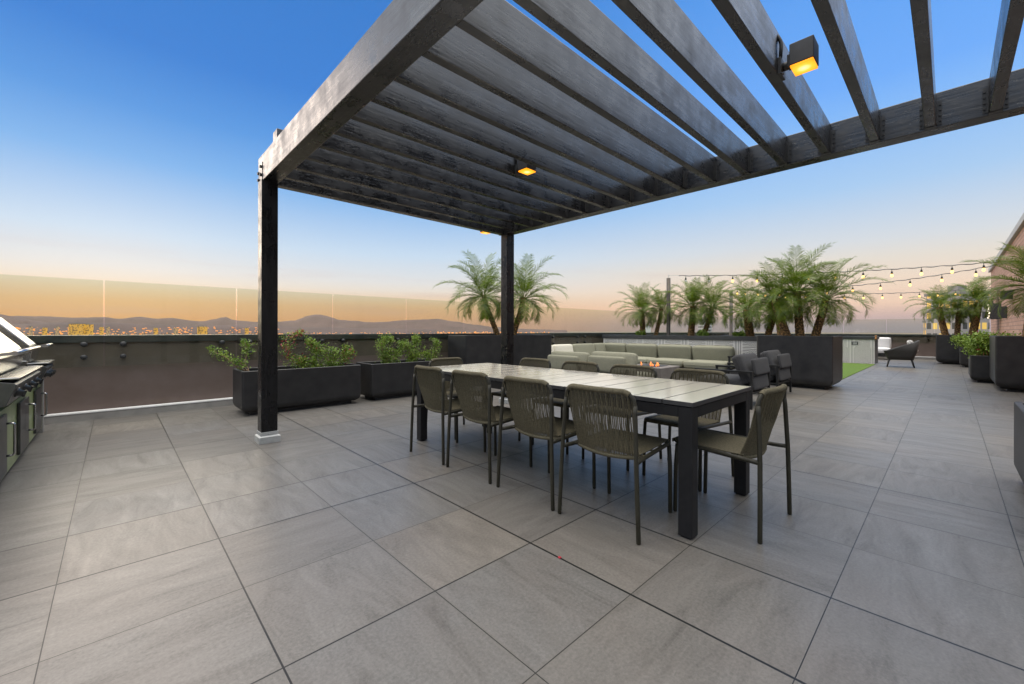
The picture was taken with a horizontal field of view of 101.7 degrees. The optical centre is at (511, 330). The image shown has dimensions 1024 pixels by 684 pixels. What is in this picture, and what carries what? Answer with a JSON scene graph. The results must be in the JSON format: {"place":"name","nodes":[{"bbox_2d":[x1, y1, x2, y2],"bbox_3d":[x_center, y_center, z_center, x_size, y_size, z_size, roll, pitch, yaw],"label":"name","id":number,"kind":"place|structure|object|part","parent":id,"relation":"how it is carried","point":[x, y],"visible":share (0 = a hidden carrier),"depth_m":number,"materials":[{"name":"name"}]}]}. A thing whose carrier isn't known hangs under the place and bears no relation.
{"place":"outdoors","nodes":[
{"label":"outdoors","id":0,"kind":"place"},
{"bbox_2d":[0,314,45,323],"bbox_3d":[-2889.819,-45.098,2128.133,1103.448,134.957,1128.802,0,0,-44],"label":"hill","id":1,"kind":"structure","parent":0,"point":[13,320],"depth_m":2272.11,"materials":[{"name":"grey"}]},
{"bbox_2d":[0,380,47,480],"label":"grill island","id":2,"kind":"structure","parent":0,"point":[21,421],"depth_m":3.55,"materials":[{"name":"metal"}]},
{"bbox_3d":[-3.516,0.841,2.867,0.068,0.440,0.700,0,0,-44],"label":"door","id":3,"kind":"part","parent":2,"relation":"part of","materials":[{"name":"metal"}]},
{"bbox_2d":[0,332,43,407],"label":"gas grill","id":4,"kind":"object","parent":2,"relation":"on","point":[16,381],"visible":1,"depth_m":3.27,"materials":[{"name":"silver metal"}]},
{"bbox_3d":[-4.344,0.840,3.736,0.068,0.440,0.500,0,0,-44],"label":"door","id":5,"kind":"part","parent":2,"relation":"part of","materials":[{"name":"metal"}]},
{"bbox_2d":[0,317,55,378],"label":"gas grill","id":6,"kind":"object","parent":2,"relation":"on","point":[14,334],"visible":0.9,"depth_m":4.27,"materials":[{"name":"silver metal"}]},
{"bbox_3d":[-5.003,0.838,4.427,0.068,0.440,0.410,0,0,-44],"label":"door","id":7,"kind":"part","parent":2,"relation":"part of","materials":[{"name":"metal"}]},
{"bbox_2d":[29,326,32,334],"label":"city building","id":8,"kind":"structure","parent":0,"point":[30,330],"depth_m":1050.43,"materials":[{"name":"concrete"}]},
{"bbox_2d":[42,327,47,334],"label":"city building","id":9,"kind":"structure","parent":0,"point":[44,330],"depth_m":1087.00,"materials":[{"name":"gold metal"}]},
{"bbox_2d":[55,326,58,334],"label":"city building","id":10,"kind":"structure","parent":0,"point":[56,330],"depth_m":1124.00,"materials":[{"name":"concrete"}]},
{"bbox_2d":[99,326,103,334],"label":"city building","id":11,"kind":"structure","parent":0,"point":[101,330],"depth_m":1161.00,"materials":[{"name":"gold metal"}]},
{"bbox_2d":[106,326,109,334],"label":"city building","id":12,"kind":"structure","parent":0,"point":[107,330],"depth_m":1198.00,"materials":[{"name":"concrete"}]},
{"bbox_2d":[12,316,257,325],"bbox_3d":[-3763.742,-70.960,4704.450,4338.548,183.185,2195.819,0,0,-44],"label":"hills","id":13,"kind":"structure","parent":0,"point":[170,321],"depth_m":4476.60,"materials":[{"name":"grey"}]},
{"bbox_2d":[197,326,207,334],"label":"office building","id":14,"kind":"structure","parent":0,"point":[202,330],"depth_m":950.00,"materials":[{"name":"gold metal"}]},
{"bbox_2d":[11,323,435,334],"bbox_3d":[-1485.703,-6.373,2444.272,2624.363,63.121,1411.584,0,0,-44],"label":"foothills","id":15,"kind":"structure","parent":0,"point":[115,327],"depth_m":2249.84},
{"bbox_2d":[15,327,257,334],"bbox_3d":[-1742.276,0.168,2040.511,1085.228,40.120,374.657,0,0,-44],"label":"hillside lights","id":16,"kind":"object","parent":15,"relation":"on","point":[60,332],"visible":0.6,"depth_m":1979.49,"materials":[{"name":"orange"}]},
{"bbox_2d":[253,314,566,332],"bbox_3d":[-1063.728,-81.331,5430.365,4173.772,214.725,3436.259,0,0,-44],"label":"mountain range","id":17,"kind":"structure","parent":0,"point":[323,321],"depth_m":5024.69,"materials":[{"name":"grey"}]},
{"bbox_2d":[0,358,1023,683],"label":"floor","id":18,"kind":"structure","parent":0,"point":[356,542],"depth_m":2.17,"materials":[{"name":"tile"}]},
{"bbox_2d":[233,363,360,414],"bbox_3d":[-3.183,0.850,6.266,1.615,0.605,0.620,0,0,-44],"label":"planter","id":19,"kind":"object","parent":18,"relation":"on","point":[304,388],"visible":0.93,"depth_m":6.04,"materials":[{"name":"black metal"}]},
{"bbox_2d":[205,338,257,370],"bbox_3d":[-3.791,0.356,5.676,0.630,0.510,0.314,0,0,-44],"label":"bougainvillea shrub","id":20,"kind":"object","parent":19,"relation":"on","point":[237,360],"visible":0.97,"depth_m":5.69,"materials":[{"name":"green plant"}]},
{"bbox_2d":[279,328,322,367],"bbox_3d":[-3.169,0.326,6.290,0.632,0.727,0.321,0,0,-44],"label":"bougainvillea shrub","id":21,"kind":"object","parent":19,"relation":"in","point":[301,360],"visible":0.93,"depth_m":6.25,"materials":[{"name":"green plant"}]},
{"bbox_2d":[312,339,356,366],"bbox_3d":[-2.826,0.411,6.617,0.761,0.574,0.288,0,0,-37],"label":"bougainvillea shrub","id":22,"kind":"object","parent":19,"relation":"in","point":[346,354],"visible":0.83,"depth_m":6.58,"materials":[{"name":"green plant"}]},
{"bbox_2d":[25,332,728,423],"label":"parapet wall","id":23,"kind":"structure","parent":18,"relation":"on","point":[148,374],"depth_m":5.88,"materials":[{"name":"paint"}]},
{"bbox_2d":[80,334,727,359],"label":"brackets","id":24,"kind":"object","parent":23,"relation":"attached to","point":[122,343],"visible":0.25,"depth_m":6.32,"materials":[{"name":"black metal"}]},
{"bbox_2d":[356,358,450,399],"bbox_3d":[-1.907,0.852,7.482,1.570,0.605,0.620,0,0,-44],"label":"planter","id":25,"kind":"object","parent":18,"relation":"on","point":[379,380],"visible":0.62,"depth_m":6.97,"materials":[{"name":"black metal"}]},
{"bbox_2d":[374,331,405,363],"bbox_3d":[-2.143,0.383,7.300,0.641,0.754,0.404,0,0,-44],"label":"bougainvillea shrub","id":26,"kind":"object","parent":25,"relation":"in","point":[383,358],"visible":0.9,"depth_m":7.24,"materials":[{"name":"green plant"}]},
{"bbox_2d":[397,334,426,361],"bbox_3d":[-1.846,0.366,7.573,0.535,0.652,0.375,0,0,-44],"label":"bougainvillea shrub","id":27,"kind":"object","parent":25,"relation":"in","point":[415,353],"visible":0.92,"depth_m":7.57,"materials":[{"name":"green plant"}]},
{"bbox_2d":[421,337,441,360],"bbox_3d":[-1.526,0.394,7.855,0.497,0.546,0.297,0,0,-44],"label":"bougainvillea shrub","id":28,"kind":"object","parent":25,"relation":"in","point":[428,354],"visible":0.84,"depth_m":7.87,"materials":[{"name":"green plant"}]},
{"bbox_2d":[410,365,485,464],"bbox_3d":[-0.591,0.741,3.949,0.567,0.832,0.565,0,0,-44],"label":"dining chair","id":29,"kind":"object","parent":18,"relation":"on","point":[429,383],"visible":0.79,"depth_m":3.78,"materials":[{"name":"fabric"}]},
{"bbox_2d":[427,357,487,439],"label":"dining chair","id":30,"kind":"object","parent":18,"relation":"on","point":[433,361],"visible":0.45,"depth_m":4.85,"materials":[{"name":"grey fabric"}]},
{"bbox_2d":[446,370,531,483],"bbox_3d":[-0.174,0.742,3.511,0.567,0.832,0.565,0,0,-45],"label":"dining chair","id":31,"kind":"object","parent":18,"relation":"on","point":[489,414],"visible":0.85,"depth_m":3.35,"materials":[{"name":"green fabric"}]},
{"bbox_2d":[448,334,550,385],"bbox_3d":[-0.196,0.631,9.412,2.590,1.055,0.650,0,0,-44],"label":"planter","id":32,"kind":"object","parent":18,"relation":"on","point":[471,349],"visible":0.52,"depth_m":8.76,"materials":[{"name":"black metal"}]},
{"bbox_2d":[433,251,567,334],"bbox_3d":[-0.247,-0.799,9.432,3.092,2.057,2.190,0,0,-1],"label":"palm tree","id":33,"kind":"object","parent":32,"relation":"in","point":[486,284],"visible":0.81,"depth_m":9.28,"materials":[{"name":"green plant"}]},
{"bbox_2d":[491,358,553,440],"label":"dining chair","id":34,"kind":"object","parent":18,"relation":"on","point":[537,362],"visible":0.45,"depth_m":4.78,"materials":[{"name":"fabric"}]},
{"bbox_2d":[496,376,595,510],"bbox_3d":[0.268,0.743,3.048,0.567,0.832,0.565,0,0,-42],"label":"dining chair","id":35,"kind":"object","parent":18,"relation":"on","point":[526,423],"visible":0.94,"depth_m":2.90,"materials":[{"name":"green fabric"}]},
{"bbox_2d":[532,360,602,454],"bbox_3d":[0.545,0.744,4.225,0.567,0.832,0.565,0,0,-44],"label":"dining chair","id":36,"kind":"object","parent":18,"relation":"on","point":[557,402],"visible":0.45,"depth_m":4.29,"materials":[{"name":"fabric"}]},
{"bbox_2d":[547,351,589,371],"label":"lounge chair","id":37,"kind":"object","parent":18,"relation":"on","point":[557,359],"visible":0.33,"depth_m":7.95,"materials":[{"name":"fabric"}]},
{"bbox_2d":[417,363,750,539],"bbox_3d":[0.346,0.778,3.664,0.980,0.763,2.891,0,0,-44],"label":"dining table","id":38,"kind":"object","parent":18,"relation":"on","point":[687,403],"visible":0.73,"depth_m":2.85,"materials":[{"name":"beige wood"}]},
{"bbox_2d":[558,383,671,544],"bbox_3d":[0.672,0.744,2.625,0.565,0.832,0.567,0,0,45],"label":"dining chair","id":39,"kind":"object","parent":18,"relation":"on","point":[634,444],"visible":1,"depth_m":2.48,"materials":[{"name":"fabric"}]},
{"bbox_2d":[588,351,652,375],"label":"lounge chair","id":40,"kind":"object","parent":18,"relation":"on","point":[605,361],"visible":0.38,"depth_m":7.21,"materials":[{"name":"fabric"}]},
{"bbox_2d":[582,364,661,470],"bbox_3d":[0.975,0.745,3.774,0.565,0.832,0.567,0,0,45],"label":"dining chair","id":41,"kind":"object","parent":18,"relation":"on","point":[625,369],"visible":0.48,"depth_m":3.84,"materials":[{"name":"fabric"}]},
{"bbox_2d":[255,0,1023,444],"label":"pergola","id":42,"kind":"object","parent":18,"relation":"on","point":[451,112],"visible":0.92,"depth_m":3.17,"materials":[{"name":"metal"}]},
{"bbox_2d":[515,159,535,176],"bbox_3d":[0.056,-1.673,4.035,0.269,0.307,0.238,0,0,-44],"label":"flood light","id":43,"kind":"object","parent":42,"relation":"hanging from","point":[521,168],"visible":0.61,"depth_m":4.02,"materials":[{"name":"black"}]},
{"bbox_2d":[777,34,818,80],"bbox_3d":[1.612,-1.670,2.425,0.269,0.307,0.238,0,0,-44],"label":"flood light","id":44,"kind":"object","parent":42,"relation":"hanging from","point":[803,56],"visible":0.88,"depth_m":2.41,"materials":[{"name":"black metal"}]},
{"bbox_2d":[551,343,735,374],"bbox_3d":[2.908,0.769,10.211,3.605,0.790,3.964,0,0,-44],"label":"sectional sofa","id":45,"kind":"object","parent":18,"relation":"on","point":[696,356],"visible":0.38,"depth_m":10.88,"materials":[{"name":"fabric"}]},
{"bbox_2d":[636,362,679,378],"bbox_3d":[2.944,0.908,8.793,0.840,0.513,0.840,0,0,-44],"label":"fire table","id":46,"kind":"object","parent":18,"relation":"on","point":[664,371],"visible":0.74,"depth_m":8.42,"materials":[{"name":"concrete"}]},
{"bbox_2d":[602,335,756,375],"bbox_3d":[4.904,0.658,11.809,1.460,1.020,4.580,0,0,-44],"label":"raised bed","id":47,"kind":"object","parent":18,"relation":"on","point":[743,344],"visible":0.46,"depth_m":10.95,"materials":[{"name":"light grey painted timber slats"},{"name":"white concrete"}]},
{"bbox_2d":[635,329,645,334],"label":"bed plant","id":48,"kind":"object","parent":47,"relation":"on","point":[640,332],"visible":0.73,"depth_m":12.57,"materials":[{"name":"green plant"}]},
{"bbox_2d":[609,282,684,334],"bbox_3d":[4.125,-0.602,12.718,2.366,1.704,1.865,0,0,9],"label":"palm tree","id":49,"kind":"object","parent":47,"relation":"on","point":[641,303],"visible":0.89,"depth_m":12.53,"materials":[{"name":"green plant"}]},
{"bbox_2d":[666,276,670,335],"bbox_3d":[4.606,-0.233,12.269,0.112,2.802,0.112,0,0,-44],"label":"light pole","id":50,"kind":"object","parent":47,"relation":"on","point":[668,287],"visible":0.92,"depth_m":12.23,"materials":[{"name":"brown metal"}]},
{"bbox_2d":[673,260,1015,281],"bbox_3d":[8.374,-1.517,11.147,7.858,0.367,0.060,0,0,17],"label":"string light","id":51,"kind":"object","parent":50,"relation":"hanging from","point":[952,271],"visible":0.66,"depth_m":10.72,"materials":[{"name":"plastic"}]},
{"bbox_2d":[656,274,745,335],"bbox_3d":[5.188,-0.641,11.512,2.006,1.795,2.360,0,0,-44],"label":"palm tree","id":52,"kind":"object","parent":47,"relation":"on","point":[694,310],"visible":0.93,"depth_m":11.43,"materials":[{"name":"green plant"}]},
{"bbox_2d":[697,328,709,335],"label":"bed plant","id":53,"kind":"object","parent":47,"relation":"on","point":[700,333],"visible":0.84,"depth_m":11.25,"materials":[{"name":"green plant"}]},
{"bbox_2d":[732,328,745,335],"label":"bed plant","id":54,"kind":"object","parent":47,"relation":"on","point":[740,333],"visible":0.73,"depth_m":10.57,"materials":[{"name":"green plant"}]},
{"bbox_2d":[708,275,793,335],"bbox_3d":[6.124,-0.579,10.580,1.868,1.676,2.131,0,0,-44],"label":"palm tree","id":55,"kind":"object","parent":47,"relation":"on","point":[748,325],"visible":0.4,"depth_m":10.56,"materials":[{"name":"green plant"}]},
{"bbox_2d":[642,368,733,491],"bbox_3d":[1.391,0.745,3.338,0.567,0.832,0.565,0,0,-42],"label":"dining chair","id":56,"kind":"object","parent":18,"relation":"on","point":[703,421],"visible":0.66,"depth_m":3.33,"materials":[{"name":"fabric"}]},
{"bbox_2d":[672,384,791,543],"bbox_3d":[1.381,0.745,2.636,0.565,0.832,0.567,0,0,-42],"label":"dining chair","id":57,"kind":"object","parent":18,"relation":"on","point":[755,442],"visible":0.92,"depth_m":2.48,"materials":[{"name":"green fabric"}]},
{"bbox_2d":[695,353,769,409],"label":"lounge chair","id":58,"kind":"object","parent":18,"relation":"on","point":[752,370],"visible":0.79,"depth_m":6.30,"materials":[{"name":"fabric"}]},
{"bbox_2d":[727,350,791,391],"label":"lounge chair","id":59,"kind":"object","parent":18,"relation":"on","point":[780,365],"visible":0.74,"depth_m":7.43,"materials":[{"name":"fabric"}]},
{"bbox_2d":[757,335,842,388],"bbox_3d":[6.115,0.643,8.873,1.100,1.055,1.320,0,0,-44],"label":"planter","id":60,"kind":"object","parent":18,"relation":"on","point":[817,362],"visible":0.82,"depth_m":8.35,"materials":[{"name":"black metal"}]},
{"bbox_2d":[728,241,889,335],"bbox_3d":[6.052,-0.773,8.809,2.752,2.035,2.275,0,0,8],"label":"palm tree","id":61,"kind":"object","parent":60,"relation":"in","point":[782,313],"visible":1,"depth_m":8.66,"materials":[{"name":"green plant"}]},
{"bbox_2d":[721,335,878,363],"bbox_3d":[11.366,0.681,16.828,1.180,1.000,5.195,0,0,-44],"label":"raised bed","id":62,"kind":"object","parent":18,"relation":"on","point":[860,349],"visible":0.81,"depth_m":14.94,"materials":[{"name":"paint"}]},
{"bbox_2d":[729,288,732,335],"bbox_3d":[7.807,-0.167,14.852,0.112,2.682,0.112,0,0,-44],"label":"light pole","id":63,"kind":"object","parent":62,"relation":"on","point":[730,326],"visible":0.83,"depth_m":14.81,"materials":[{"name":"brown metal"}]},
{"bbox_2d":[745,287,990,298],"bbox_3d":[13.195,-1.413,15.510,10.850,0.535,0.060,0,0,-7],"label":"string light","id":64,"kind":"object","parent":63,"relation":"hanging from","point":[893,293],"visible":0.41,"depth_m":15.67,"materials":[{"name":"plastic"}]},
{"bbox_2d":[736,262,1009,295],"bbox_3d":[10.300,-1.446,12.748,6.521,0.640,0.060,0,0,40],"label":"string light","id":65,"kind":"object","parent":63,"relation":"hanging from","point":[941,280],"visible":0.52,"depth_m":11.83,"materials":[{"name":"plastic"}]},
{"bbox_2d":[763,294,803,334],"bbox_3d":[10.981,-0.703,17.259,1.982,2.049,1.787,0,0,21],"label":"palm tree","id":66,"kind":"object","parent":62,"relation":"on","point":[778,332],"visible":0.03,"depth_m":17.17,"materials":[{"name":"green plant"}]},
{"bbox_2d":[754,333,940,359],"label":"parapet wall","id":67,"kind":"structure","parent":18,"relation":"on","point":[926,350],"depth_m":17.21,"materials":[{"name":"paint"}]},
{"bbox_2d":[842,363,874,378],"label":"turf lawn","id":68,"kind":"structure","parent":18,"relation":"on","point":[849,369],"depth_m":12.71,"materials":[{"name":"green plant"}]},
{"bbox_2d":[878,337,890,356],"bbox_3d":[14.849,0.741,17.609,0.918,0.895,1.788,0,0,-44],"label":"white sofa","id":69,"kind":"object","parent":18,"relation":"on","point":[884,343],"visible":0.27,"depth_m":17.22,"materials":[{"name":"fabric"}]},
{"bbox_2d":[883,340,919,367],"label":"wicker chair","id":70,"kind":"object","parent":18,"relation":"on","point":[906,352],"visible":0.98,"depth_m":13.12,"materials":[{"name":"wicker"}]},
{"bbox_2d":[936,335,994,364],"bbox_3d":[15.809,0.680,14.574,1.000,1.020,1.370,0,0,-44],"label":"planter","id":71,"kind":"object","parent":18,"relation":"on","point":[947,352],"visible":0.39,"depth_m":14.54,"materials":[{"name":"black metal"}]},
{"bbox_2d":[903,276,997,334],"bbox_3d":[15.721,-0.813,14.686,3.088,2.239,2.003,0,0,22],"label":"palm tree","id":72,"kind":"object","parent":71,"relation":"in","point":[967,310],"visible":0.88,"depth_m":14.62,"materials":[{"name":"green plant"}]},
{"bbox_2d":[959,347,971,366],"bbox_3d":[14.918,0.878,13.407,0.900,0.620,0.710,0,0,-44],"label":"planter","id":73,"kind":"object","parent":18,"relation":"on","point":[963,359],"visible":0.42,"depth_m":13.30,"materials":[{"name":"black metal"}]},
{"bbox_2d":[949,331,971,347],"bbox_3d":[14.723,0.340,13.521,0.666,0.773,0.819,0,0,-44],"label":"garden shrub","id":74,"kind":"object","parent":73,"relation":"in","point":[958,339],"visible":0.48,"depth_m":13.56,"materials":[{"name":"green plant"}]},
{"bbox_2d":[968,355,993,382],"bbox_3d":[11.014,0.875,9.531,1.100,0.610,0.750,0,0,-44],"label":"planter","id":75,"kind":"object","parent":18,"relation":"on","point":[978,368],"visible":0.38,"depth_m":9.33,"materials":[{"name":"black metal"}]},
{"bbox_2d":[955,328,1020,357],"bbox_3d":[10.981,0.369,9.553,1.134,0.874,1.215,0,0,31],"label":"garden shrub","id":76,"kind":"object","parent":75,"relation":"in","point":[976,342],"visible":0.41,"depth_m":9.46,"materials":[{"name":"green plant"}]},
{"bbox_2d":[989,336,1023,391],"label":"planter","id":77,"kind":"object","parent":18,"relation":"on","point":[1006,363],"visible":0.97,"depth_m":7.94,"materials":[{"name":"black concrete"}]},
{"bbox_2d":[962,242,1023,335],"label":"palm tree","id":78,"kind":"object","parent":77,"relation":"in","point":[1020,266],"visible":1,"depth_m":8.01,"materials":[{"name":"green plant"}]},
{"bbox_2d":[1014,402,1023,483],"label":"planter","id":79,"kind":"object","parent":18,"relation":"on","point":[1019,436],"visible":1,"depth_m":3.00,"materials":[{"name":"black metal"}]},
{"bbox_2d":[0,0,1023,332],"label":"sky","id":80,"kind":"structure","parent":0,"point":[134,134],"materials":[{"name":"blue"}]},
{"bbox_2d":[439,331,923,333],"bbox_3d":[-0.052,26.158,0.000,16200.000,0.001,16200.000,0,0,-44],"label":"ground","id":81,"kind":"structure","parent":0,"point":[754,332],"depth_m":4761.62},
{"bbox_2d":[68,323,84,334],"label":"hotel building","id":82,"kind":"structure","parent":81,"relation":"on","point":[76,329],"depth_m":900.00,"materials":[{"name":"gold metal"}]},
{"bbox_2d":[85,323,93,334],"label":"hotel building","id":83,"kind":"structure","parent":81,"relation":"on","point":[89,328],"depth_m":905.00,"materials":[{"name":"gold metal"}]},
{"bbox_2d":[24,332,543,334],"bbox_3d":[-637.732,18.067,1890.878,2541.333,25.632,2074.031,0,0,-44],"label":"distant city","id":84,"kind":"object","parent":81,"relation":"on","point":[208,333],"visible":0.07,"depth_m":1933.85},
{"bbox_2d":[27,331,548,334],"bbox_3d":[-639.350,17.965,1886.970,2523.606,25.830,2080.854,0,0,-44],"label":"distant city lights","id":85,"kind":"object","parent":81,"relation":"on","point":[362,332],"visible":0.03,"depth_m":2501.57,"materials":[{"name":"orange"}]},
{"bbox_2d":[698,316,711,331],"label":"office tower","id":86,"kind":"structure","parent":0,"point":[702,327],"depth_m":420.00,"materials":[{"name":"concrete"}]},
{"bbox_2d":[922,321,925,333],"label":"apartment block","id":87,"kind":"structure","parent":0,"point":[924,322],"depth_m":175.43,"materials":[{"name":"concrete"}]},
{"bbox_2d":[924,285,990,334],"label":"apartment tower","id":88,"kind":"structure","parent":0,"point":[934,328],"depth_m":112.10,"materials":[{"name":"concrete"}]},
{"bbox_2d":[988,213,1023,335],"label":"brick building","id":89,"kind":"structure","parent":0,"point":[1010,324],"depth_m":11.30,"materials":[{"name":"brick"}]},
{"bbox_2d":[987,303,999,318],"bbox_3d":[15.587,-0.610,13.483,0.432,0.500,0.297,0,0,-44],"label":"wall box","id":90,"kind":"object","parent":89,"relation":"attached to","point":[993,315],"visible":0.55,"depth_m":13.35,"materials":[{"name":"black metal"}]},
{"bbox_2d":[998,306,1006,317],"bbox_3d":[14.123,-0.513,11.999,0.160,0.340,0.170,0,0,-44],"label":"wall box","id":91,"kind":"object","parent":89,"relation":"attached to","point":[1002,314],"visible":0.62,"depth_m":11.93,"materials":[{"name":"black metal"}]},
{"bbox_2d":[1000,291,1012,299],"bbox_3d":[13.024,-0.925,10.978,0.200,0.220,0.210,0,0,-44],"label":"wall box","id":92,"kind":"object","parent":89,"relation":"attached to","point":[1006,294],"visible":0.27,"depth_m":10.92,"materials":[{"name":"black metal"}]}
]}

